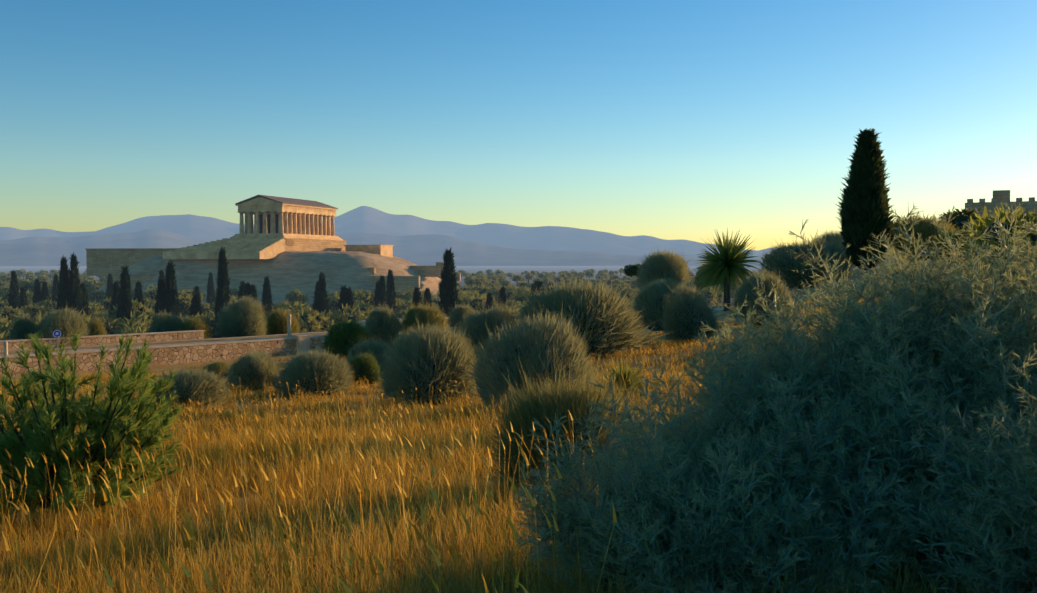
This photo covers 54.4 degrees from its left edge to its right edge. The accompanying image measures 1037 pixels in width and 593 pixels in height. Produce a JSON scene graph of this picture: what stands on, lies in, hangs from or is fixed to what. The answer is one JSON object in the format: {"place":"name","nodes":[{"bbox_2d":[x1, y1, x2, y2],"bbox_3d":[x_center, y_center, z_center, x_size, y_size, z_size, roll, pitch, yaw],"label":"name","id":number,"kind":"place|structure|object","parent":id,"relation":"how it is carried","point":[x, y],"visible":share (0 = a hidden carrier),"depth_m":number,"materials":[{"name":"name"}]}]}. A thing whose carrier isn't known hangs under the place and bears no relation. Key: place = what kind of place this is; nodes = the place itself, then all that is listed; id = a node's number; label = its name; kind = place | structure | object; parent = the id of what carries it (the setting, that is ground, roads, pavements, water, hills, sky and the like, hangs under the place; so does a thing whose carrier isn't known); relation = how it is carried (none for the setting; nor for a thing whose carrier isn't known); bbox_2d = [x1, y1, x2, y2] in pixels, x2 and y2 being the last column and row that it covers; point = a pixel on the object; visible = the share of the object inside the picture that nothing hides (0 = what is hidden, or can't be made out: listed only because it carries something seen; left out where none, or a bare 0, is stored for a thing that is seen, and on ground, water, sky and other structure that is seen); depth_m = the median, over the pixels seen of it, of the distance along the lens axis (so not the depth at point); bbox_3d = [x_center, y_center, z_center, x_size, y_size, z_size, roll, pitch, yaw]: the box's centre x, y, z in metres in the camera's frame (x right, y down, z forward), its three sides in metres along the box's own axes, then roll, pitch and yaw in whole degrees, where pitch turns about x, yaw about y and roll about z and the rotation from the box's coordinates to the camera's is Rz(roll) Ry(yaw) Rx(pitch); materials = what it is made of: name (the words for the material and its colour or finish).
{"place":"outdoors","nodes":[
{"label":"outdoors","id":0,"kind":"place"},
{"bbox_2d":[259,214,318,233],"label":"cella wall","id":1,"kind":"structure","parent":0,"point":[268,220],"depth_m":318.57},
{"bbox_2d":[0,229,762,265],"bbox_3d":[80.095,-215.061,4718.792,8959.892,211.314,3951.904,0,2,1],"label":"mountain ridge","id":2,"kind":"structure","parent":0,"point":[425,250],"depth_m":4223.86,"materials":[{"name":"stone"}]},
{"bbox_2d":[0,206,891,260],"bbox_3d":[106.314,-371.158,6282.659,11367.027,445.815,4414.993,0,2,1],"label":"mountain ridge","id":3,"kind":"structure","parent":0,"point":[363,219],"depth_m":6333.57,"materials":[{"name":"stone"}]},
{"bbox_2d":[0,259,1025,592],"bbox_3d":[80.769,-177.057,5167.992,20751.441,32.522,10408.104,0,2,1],"label":"ground","id":4,"kind":"structure","parent":0,"point":[462,281],"depth_m":25.12,"materials":[{"name":"soil"}]},
{"bbox_2d":[0,312,12,339],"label":"olive tree","id":5,"kind":"object","parent":4,"relation":"on","point":[3,328],"visible":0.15,"depth_m":113.82,"materials":[{"name":"green plant"}]},
{"bbox_2d":[7,270,20,308],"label":"cypress","id":6,"kind":"object","parent":4,"relation":"on","point":[13,300],"visible":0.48,"depth_m":180.79,"materials":[{"name":"green plant"}]},
{"bbox_2d":[0,305,30,323],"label":"olive tree","id":7,"kind":"object","parent":4,"relation":"on","point":[9,311],"visible":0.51,"depth_m":168.80,"materials":[{"name":"green plant"}]},
{"bbox_2d":[8,309,38,339],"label":"shrub","id":8,"kind":"object","parent":4,"relation":"on","point":[21,326],"visible":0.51,"depth_m":75.75,"materials":[{"name":"green plant"}]},
{"bbox_2d":[19,286,28,308],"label":"cypress","id":9,"kind":"object","parent":4,"relation":"on","point":[23,298],"visible":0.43,"depth_m":189.52,"materials":[{"name":"green plant"}]},
{"bbox_2d":[21,303,45,320],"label":"olive tree","id":10,"kind":"object","parent":4,"relation":"on","point":[32,310],"visible":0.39,"depth_m":187.04,"materials":[{"name":"green plant"}]},
{"bbox_2d":[31,278,40,304],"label":"cypress","id":11,"kind":"object","parent":4,"relation":"on","point":[37,293],"visible":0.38,"depth_m":205.22,"materials":[{"name":"green plant"}]},
{"bbox_2d":[26,305,92,346],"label":"shrub","id":12,"kind":"object","parent":4,"relation":"on","point":[64,323],"visible":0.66,"depth_m":75.46,"materials":[{"name":"green plant"}]},
{"bbox_2d":[55,255,69,311],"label":"cypress","id":13,"kind":"object","parent":4,"relation":"on","point":[61,300],"visible":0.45,"depth_m":136.48,"materials":[{"name":"green plant"}]},
{"bbox_2d":[66,252,83,317],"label":"cypress","id":14,"kind":"object","parent":4,"relation":"on","point":[74,293],"visible":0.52,"depth_m":136.52,"materials":[{"name":"green plant"}]},
{"bbox_2d":[79,282,90,317],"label":"cypress","id":15,"kind":"object","parent":4,"relation":"on","point":[85,301],"visible":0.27,"depth_m":152.41,"materials":[{"name":"green plant"}]},
{"bbox_2d":[0,332,186,522],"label":"pine shrub","id":16,"kind":"object","parent":4,"relation":"on","point":[109,425],"visible":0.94,"depth_m":8.33,"materials":[{"name":"green plant"}]},
{"bbox_2d":[85,310,106,335],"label":"shrub","id":17,"kind":"object","parent":4,"relation":"on","point":[97,327],"visible":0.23,"depth_m":83.74,"materials":[{"name":"green plant"}]},
{"bbox_2d":[88,288,104,303],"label":"olive tree","id":18,"kind":"object","parent":4,"relation":"on","point":[96,295],"visible":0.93,"depth_m":272.65,"materials":[{"name":"green plant"}]},
{"bbox_2d":[88,300,107,317],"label":"olive tree","id":19,"kind":"object","parent":4,"relation":"on","point":[91,308],"visible":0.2,"depth_m":172.38,"materials":[{"name":"green plant"}]},
{"bbox_2d":[89,315,120,334],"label":"olive tree","id":20,"kind":"object","parent":4,"relation":"on","point":[110,327],"visible":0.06,"depth_m":124.05,"materials":[{"name":"green plant"}]},
{"bbox_2d":[105,273,113,298],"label":"cypress","id":21,"kind":"object","parent":4,"relation":"on","point":[110,282],"visible":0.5,"depth_m":243.93,"materials":[{"name":"green plant"}]},
{"bbox_2d":[108,280,119,321],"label":"cypress","id":22,"kind":"object","parent":4,"relation":"on","point":[115,291],"visible":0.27,"depth_m":151.27,"materials":[{"name":"green plant"}]},
{"bbox_2d":[116,264,133,325],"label":"cypress","id":23,"kind":"object","parent":4,"relation":"on","point":[124,304],"visible":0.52,"depth_m":125.90,"materials":[{"name":"green plant"}]},
{"bbox_2d":[112,318,149,333],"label":"bush","id":24,"kind":"object","parent":4,"relation":"on","point":[138,330],"visible":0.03,"depth_m":110.03,"materials":[{"name":"green plant"}]},
{"bbox_2d":[108,298,154,329],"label":"olive tree","id":25,"kind":"object","parent":4,"relation":"on","point":[140,307],"visible":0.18,"depth_m":141.08,"materials":[{"name":"green plant"}]},
{"bbox_2d":[116,310,152,332],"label":"olive tree","id":26,"kind":"object","parent":4,"relation":"on","point":[123,322],"visible":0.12,"depth_m":118.66,"materials":[{"name":"green plant"}]},
{"bbox_2d":[133,281,144,304],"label":"cypress","id":27,"kind":"object","parent":4,"relation":"on","point":[138,292],"visible":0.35,"depth_m":171.94,"materials":[{"name":"green plant"}]},
{"bbox_2d":[143,284,157,301],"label":"olive tree","id":28,"kind":"object","parent":4,"relation":"on","point":[150,294],"visible":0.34,"depth_m":248.79,"materials":[{"name":"green plant"}]},
{"bbox_2d":[153,278,165,317],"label":"cypress","id":29,"kind":"object","parent":4,"relation":"on","point":[160,304],"visible":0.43,"depth_m":130.90,"materials":[{"name":"green plant"}]},
{"bbox_2d":[147,308,183,332],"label":"shrub","id":30,"kind":"object","parent":4,"relation":"on","point":[164,322],"visible":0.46,"depth_m":83.24,"materials":[{"name":"green plant"}]},
{"bbox_2d":[163,259,180,316],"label":"cypress","id":31,"kind":"object","parent":4,"relation":"on","point":[171,299],"visible":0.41,"depth_m":130.85,"materials":[{"name":"green plant"}]},
{"bbox_2d":[177,290,192,317],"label":"olive tree","id":32,"kind":"object","parent":4,"relation":"on","point":[184,307],"visible":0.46,"depth_m":192.89,"materials":[{"name":"green plant"}]},
{"bbox_2d":[143,362,233,410],"bbox_3d":[-9.104,2.483,27.697,2.826,1.495,2.497,-1,5,29],"label":"shrub","id":33,"kind":"object","parent":4,"relation":"on","point":[195,383],"visible":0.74,"depth_m":27.30,"materials":[{"name":"green plant"}]},
{"bbox_2d":[189,292,201,317],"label":"cypress","id":34,"kind":"object","parent":4,"relation":"on","point":[195,308],"visible":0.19,"depth_m":140.66,"materials":[{"name":"green plant"}]},
{"bbox_2d":[179,316,212,338],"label":"shrub","id":35,"kind":"object","parent":4,"relation":"on","point":[196,323],"visible":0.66,"depth_m":83.34,"materials":[{"name":"green plant"}]},
{"bbox_2d":[182,311,218,337],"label":"bush","id":36,"kind":"object","parent":4,"relation":"on","point":[206,318],"visible":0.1,"depth_m":125.90,"materials":[{"name":"green plant"}]},
{"bbox_2d":[206,272,214,313],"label":"cypress","id":37,"kind":"object","parent":4,"relation":"on","point":[210,294],"visible":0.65,"depth_m":249.51,"materials":[{"name":"green plant"}]},
{"bbox_2d":[202,358,228,383],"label":"shrub","id":38,"kind":"object","parent":4,"relation":"on","point":[216,364],"visible":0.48,"depth_m":37.86,"materials":[{"name":"green plant"}]},
{"bbox_2d":[213,247,230,337],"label":"cypress","id":39,"kind":"object","parent":4,"relation":"on","point":[222,296],"visible":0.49,"depth_m":125.65,"materials":[{"name":"green plant"}]},
{"bbox_2d":[0,329,457,377],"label":"path retaining wall","id":40,"kind":"structure","parent":4,"relation":"on","point":[187,354],"depth_m":75.59,"materials":[{"name":"stone"}]},
{"bbox_2d":[0,310,719,357],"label":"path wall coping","id":41,"kind":"object","parent":40,"relation":"attached to","point":[303,341],"visible":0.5,"depth_m":78.03,"materials":[{"name":"stone"}]},
{"bbox_2d":[211,293,271,337],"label":"shrub","id":42,"kind":"object","parent":4,"relation":"on","point":[241,317],"visible":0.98,"depth_m":86.65,"materials":[{"name":"green plant"}]},
{"bbox_2d":[222,346,280,389],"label":"shrub","id":43,"kind":"object","parent":4,"relation":"on","point":[254,368],"visible":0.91,"depth_m":34.89,"materials":[{"name":"green plant"}]},
{"bbox_2d":[89,251,440,306],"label":"hill","id":44,"kind":"structure","parent":4,"relation":"on","point":[285,272],"depth_m":301.26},
{"bbox_2d":[86,248,180,275],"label":"stone wall","id":45,"kind":"structure","parent":44,"relation":"on","point":[101,261],"depth_m":318.61,"materials":[{"name":"stone"}]},
{"bbox_2d":[163,238,295,258],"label":"stone wall","id":46,"kind":"structure","parent":44,"relation":"on","point":[254,248],"depth_m":303.62,"materials":[{"name":"stone"}]},
{"bbox_2d":[105,268,419,293],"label":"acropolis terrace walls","id":47,"kind":"structure","parent":44,"relation":"on","point":[402,283],"depth_m":300.18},
{"bbox_2d":[230,197,342,239],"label":"temple","id":48,"kind":"structure","parent":44,"relation":"on","point":[295,228],"depth_m":316.06,"materials":[{"name":"stone"}]},
{"bbox_2d":[235,195,337,208],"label":"temple roof","id":49,"kind":"structure","parent":48,"relation":"attached to","point":[284,200],"depth_m":322.37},
{"bbox_2d":[285,238,346,251],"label":"temple podium","id":50,"kind":"object","parent":44,"relation":"on","point":[303,245],"visible":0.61,"depth_m":324.74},
{"bbox_2d":[344,245,393,257],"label":"stone wall","id":51,"kind":"structure","parent":44,"relation":"on","point":[384,250],"depth_m":334.43,"materials":[{"name":"stone"}]},
{"bbox_2d":[408,262,460,280],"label":"acropolis ruin walls","id":52,"kind":"structure","parent":44,"relation":"on","point":[429,271],"depth_m":321.61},
{"bbox_2d":[261,276,274,315],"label":"cypress","id":53,"kind":"object","parent":4,"relation":"on","point":[267,299],"visible":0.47,"depth_m":163.49,"materials":[{"name":"green plant"}]},
{"bbox_2d":[264,305,303,334],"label":"shrub","id":54,"kind":"object","parent":4,"relation":"on","point":[276,320],"visible":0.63,"depth_m":91.47,"materials":[{"name":"green plant"}]},
{"bbox_2d":[280,299,315,316],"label":"olive tree","id":55,"kind":"object","parent":4,"relation":"on","point":[293,310],"visible":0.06,"depth_m":141.15,"materials":[{"name":"green plant"}]},
{"bbox_2d":[265,346,359,397],"bbox_3d":[-6.410,2.373,32.136,3.118,1.816,3.110,-3,-3,2],"label":"shrub","id":56,"kind":"object","parent":4,"relation":"on","point":[325,370],"visible":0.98,"depth_m":31.48,"materials":[{"name":"green plant"}]},
{"bbox_2d":[292,306,335,331],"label":"olive tree","id":57,"kind":"object","parent":4,"relation":"on","point":[311,318],"visible":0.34,"depth_m":124.84,"materials":[{"name":"green plant"}]},
{"bbox_2d":[314,272,329,317],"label":"cypress","id":58,"kind":"object","parent":4,"relation":"on","point":[322,301],"visible":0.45,"depth_m":150.77,"materials":[{"name":"green plant"}]},
{"bbox_2d":[328,294,339,313],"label":"olive tree","id":59,"kind":"object","parent":4,"relation":"on","point":[333,302],"visible":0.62,"depth_m":221.00,"materials":[{"name":"green plant"}]},
{"bbox_2d":[336,285,346,312],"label":"cypress","id":60,"kind":"object","parent":4,"relation":"on","point":[342,293],"visible":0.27,"depth_m":150.76,"materials":[{"name":"green plant"}]},
{"bbox_2d":[327,304,366,326],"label":"olive tree","id":61,"kind":"object","parent":4,"relation":"on","point":[360,313],"visible":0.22,"depth_m":139.92,"materials":[{"name":"green plant"}]},
{"bbox_2d":[322,315,373,358],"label":"shrub","id":62,"kind":"object","parent":4,"relation":"on","point":[341,336],"visible":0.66,"depth_m":69.58,"materials":[{"name":"green plant"}]},
{"bbox_2d":[345,286,354,313],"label":"cypress","id":63,"kind":"object","parent":4,"relation":"on","point":[349,295],"visible":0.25,"depth_m":150.79,"materials":[{"name":"green plant"}]},
{"bbox_2d":[0,307,723,355],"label":"path surface","id":64,"kind":"object","parent":4,"relation":"on","point":[194,342],"depth_m":79.63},
{"bbox_2d":[3,314,398,354],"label":"path bollards","id":65,"kind":"object","parent":64,"relation":"on","point":[288,333],"visible":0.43,"depth_m":83.34,"materials":[{"name":"stone"}]},
{"bbox_2d":[353,290,373,307],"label":"olive tree","id":66,"kind":"object","parent":4,"relation":"on","point":[364,297],"visible":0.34,"depth_m":201.58,"materials":[{"name":"green plant"}]},
{"bbox_2d":[349,351,381,383],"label":"shrub","id":67,"kind":"object","parent":4,"relation":"on","point":[366,365],"visible":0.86,"depth_m":36.55,"materials":[{"name":"green plant"}]},
{"bbox_2d":[344,336,389,372],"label":"shrub","id":68,"kind":"object","parent":4,"relation":"on","point":[377,348],"visible":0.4,"depth_m":44.16,"materials":[{"name":"green plant"}]},
{"bbox_2d":[377,275,389,308],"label":"cypress","id":69,"kind":"object","parent":4,"relation":"on","point":[382,296],"visible":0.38,"depth_m":170.43,"materials":[{"name":"green plant"}]},
{"bbox_2d":[363,301,404,346],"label":"shrub","id":70,"kind":"object","parent":4,"relation":"on","point":[383,322],"visible":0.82,"depth_m":87.21,"materials":[{"name":"green plant"}]},
{"bbox_2d":[386,269,396,312],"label":"cypress","id":71,"kind":"object","parent":4,"relation":"on","point":[391,294],"visible":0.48,"depth_m":183.48,"materials":[{"name":"green plant"}]},
{"bbox_2d":[410,287,422,309],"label":"cypress","id":72,"kind":"object","parent":4,"relation":"on","point":[417,297],"visible":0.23,"depth_m":139.87,"materials":[{"name":"green plant"}]},
{"bbox_2d":[399,298,451,346],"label":"shrub","id":73,"kind":"object","parent":4,"relation":"on","point":[422,316],"visible":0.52,"depth_m":89.08,"materials":[{"name":"green plant"}]},
{"bbox_2d":[371,314,481,407],"bbox_3d":[-2.244,1.681,27.098,3.586,2.756,3.192,3,3,-23],"label":"shrub","id":74,"kind":"object","parent":4,"relation":"on","point":[439,357],"visible":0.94,"depth_m":26.39,"materials":[{"name":"green plant"}]},
{"bbox_2d":[438,248,460,316],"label":"cypress","id":75,"kind":"object","parent":4,"relation":"on","point":[448,294],"visible":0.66,"depth_m":110.81,"materials":[{"name":"green plant"}]},
{"bbox_2d":[446,302,477,329],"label":"shrub","id":76,"kind":"object","parent":4,"relation":"on","point":[457,313],"visible":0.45,"depth_m":95.92,"materials":[{"name":"green plant"}]},
{"bbox_2d":[0,275,944,592],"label":"grass tufts","id":77,"kind":"object","parent":4,"relation":"on","point":[350,439],"depth_m":7.15,"materials":[{"name":"plant"}]},
{"bbox_2d":[459,289,486,310],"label":"olive tree","id":78,"kind":"object","parent":4,"relation":"on","point":[479,302],"visible":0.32,"depth_m":186.23,"materials":[{"name":"green plant"}]},
{"bbox_2d":[455,298,520,362],"bbox_3d":[-1.239,1.758,50.490,4.201,3.668,4.524,-1,1,33],"label":"shrub","id":79,"kind":"object","parent":4,"relation":"on","point":[478,322],"visible":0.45,"depth_m":49.60,"materials":[{"name":"green plant"}]},
{"bbox_2d":[498,286,508,308],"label":"cypress","id":80,"kind":"object","parent":4,"relation":"on","point":[503,295],"visible":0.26,"depth_m":163.02,"materials":[{"name":"green plant"}]},
{"bbox_2d":[511,289,530,303],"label":"olive tree","id":81,"kind":"object","parent":4,"relation":"on","point":[520,297],"visible":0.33,"depth_m":227.14,"materials":[{"name":"green plant"}]},
{"bbox_2d":[462,301,604,411],"bbox_3d":[0.481,1.413,22.544,3.341,2.866,3.101,2,-1,24],"label":"shrub","id":82,"kind":"object","parent":4,"relation":"on","point":[533,347],"visible":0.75,"depth_m":22.09,"materials":[{"name":"green plant"}]},
{"bbox_2d":[469,351,669,501],"bbox_3d":[0.471,1.113,8.202,1.827,1.473,1.817,-2,2,-39],"label":"broom bush","id":83,"kind":"object","parent":4,"relation":"on","point":[562,399],"visible":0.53,"depth_m":7.93,"materials":[{"name":"green plant"}]},
{"bbox_2d":[506,275,671,359],"bbox_3d":[3.227,1.014,48.891,8.090,4.829,7.896,-1,2,-16],"label":"shrub","id":84,"kind":"object","parent":4,"relation":"on","point":[605,319],"visible":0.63,"depth_m":47.47,"materials":[{"name":"green plant"}]},
{"bbox_2d":[595,360,649,390],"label":"rosette plant","id":85,"kind":"object","parent":4,"relation":"on","point":[625,374],"visible":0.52,"depth_m":26.34,"materials":[{"name":"green plant"}]},
{"bbox_2d":[616,286,639,298],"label":"olive tree","id":86,"kind":"object","parent":4,"relation":"on","point":[624,292],"visible":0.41,"depth_m":252.41,"materials":[{"name":"green plant"}]},
{"bbox_2d":[622,264,642,277],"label":"tree","id":87,"kind":"object","parent":4,"relation":"on","point":[630,271],"visible":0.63,"depth_m":703.74,"materials":[{"name":"green plant"}]},
{"bbox_2d":[627,269,687,330],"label":"shrub","id":88,"kind":"object","parent":4,"relation":"on","point":[653,294],"visible":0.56,"depth_m":92.48,"materials":[{"name":"green plant"}]},
{"bbox_2d":[632,246,694,287],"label":"shrub","id":89,"kind":"object","parent":4,"relation":"on","point":[655,265],"visible":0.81,"depth_m":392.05,"materials":[{"name":"green plant"}]},
{"bbox_2d":[345,511,1036,592],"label":"green grass tufts","id":90,"kind":"object","parent":4,"relation":"on","point":[558,588],"visible":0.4,"depth_m":3.81,"materials":[{"name":"plant"}]},
{"bbox_2d":[658,281,724,343],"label":"shrub","id":91,"kind":"object","parent":4,"relation":"on","point":[687,313],"visible":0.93,"depth_m":53.58,"materials":[{"name":"green plant"}]},
{"bbox_2d":[699,286,717,305],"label":"olive tree","id":92,"kind":"object","parent":4,"relation":"on","point":[709,294],"visible":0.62,"depth_m":256.95,"materials":[{"name":"green plant"}]},
{"bbox_2d":[691,261,741,297],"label":"shrub","id":93,"kind":"object","parent":4,"relation":"on","point":[698,278],"visible":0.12,"depth_m":366.82,"materials":[{"name":"green plant"}]},
{"bbox_2d":[692,227,760,311],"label":"palm","id":94,"kind":"object","parent":4,"relation":"on","point":[725,265],"visible":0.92,"depth_m":96.77,"materials":[{"name":"green plant"}]},
{"bbox_2d":[726,265,796,326],"bbox_3d":[13.577,0.014,55.877,4.419,3.884,4.705,-2,-5,39],"label":"shrub","id":95,"kind":"object","parent":4,"relation":"on","point":[746,288],"visible":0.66,"depth_m":54.89,"materials":[{"name":"green plant"}]},
{"bbox_2d":[510,201,1036,592],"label":"feather shrub","id":96,"kind":"object","parent":4,"relation":"on","point":[916,410],"visible":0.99,"depth_m":4.02,"materials":[{"name":"green plant"}]},
{"bbox_2d":[752,233,857,290],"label":"shrub","id":97,"kind":"object","parent":4,"relation":"on","point":[781,261],"visible":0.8,"depth_m":102.48,"materials":[{"name":"green plant"}]},
{"bbox_2d":[810,227,858,269],"bbox_3d":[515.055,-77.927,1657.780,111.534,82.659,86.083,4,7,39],"label":"shrub","id":98,"kind":"object","parent":4,"relation":"on","point":[836,237],"visible":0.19,"depth_m":1641.89,"materials":[{"name":"green plant"}]},
{"bbox_2d":[835,128,897,270],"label":"cypress","id":99,"kind":"object","parent":4,"relation":"on","point":[864,214],"visible":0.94,"depth_m":102.19,"materials":[{"name":"green plant"}]},
{"bbox_2d":[885,209,959,260],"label":"shrub","id":100,"kind":"object","parent":4,"relation":"on","point":[925,228],"visible":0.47,"depth_m":106.48,"materials":[{"name":"green plant"}]},
{"bbox_2d":[928,226,981,264],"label":"shrub","id":101,"kind":"object","parent":4,"relation":"on","point":[938,245],"visible":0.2,"depth_m":78.20,"materials":[{"name":"green plant"}]},
{"bbox_2d":[940,207,996,232],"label":"bush","id":102,"kind":"object","parent":4,"relation":"on","point":[963,215],"visible":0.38,"depth_m":115.08,"materials":[{"name":"green plant"}]},
{"bbox_2d":[959,203,1036,292],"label":"bush","id":103,"kind":"object","parent":4,"relation":"on","point":[981,223],"visible":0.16,"depth_m":21.81,"materials":[{"name":"green plant"}]},
{"bbox_2d":[965,190,1036,226],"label":"castle","id":104,"kind":"structure","parent":4,"relation":"on","point":[1003,196],"depth_m":163.57,"materials":[{"name":"stone"}]},
{"bbox_2d":[0,0,1036,249],"label":"sky","id":105,"kind":"structure","parent":0,"point":[662,119],"materials":[{"name":"blue"}]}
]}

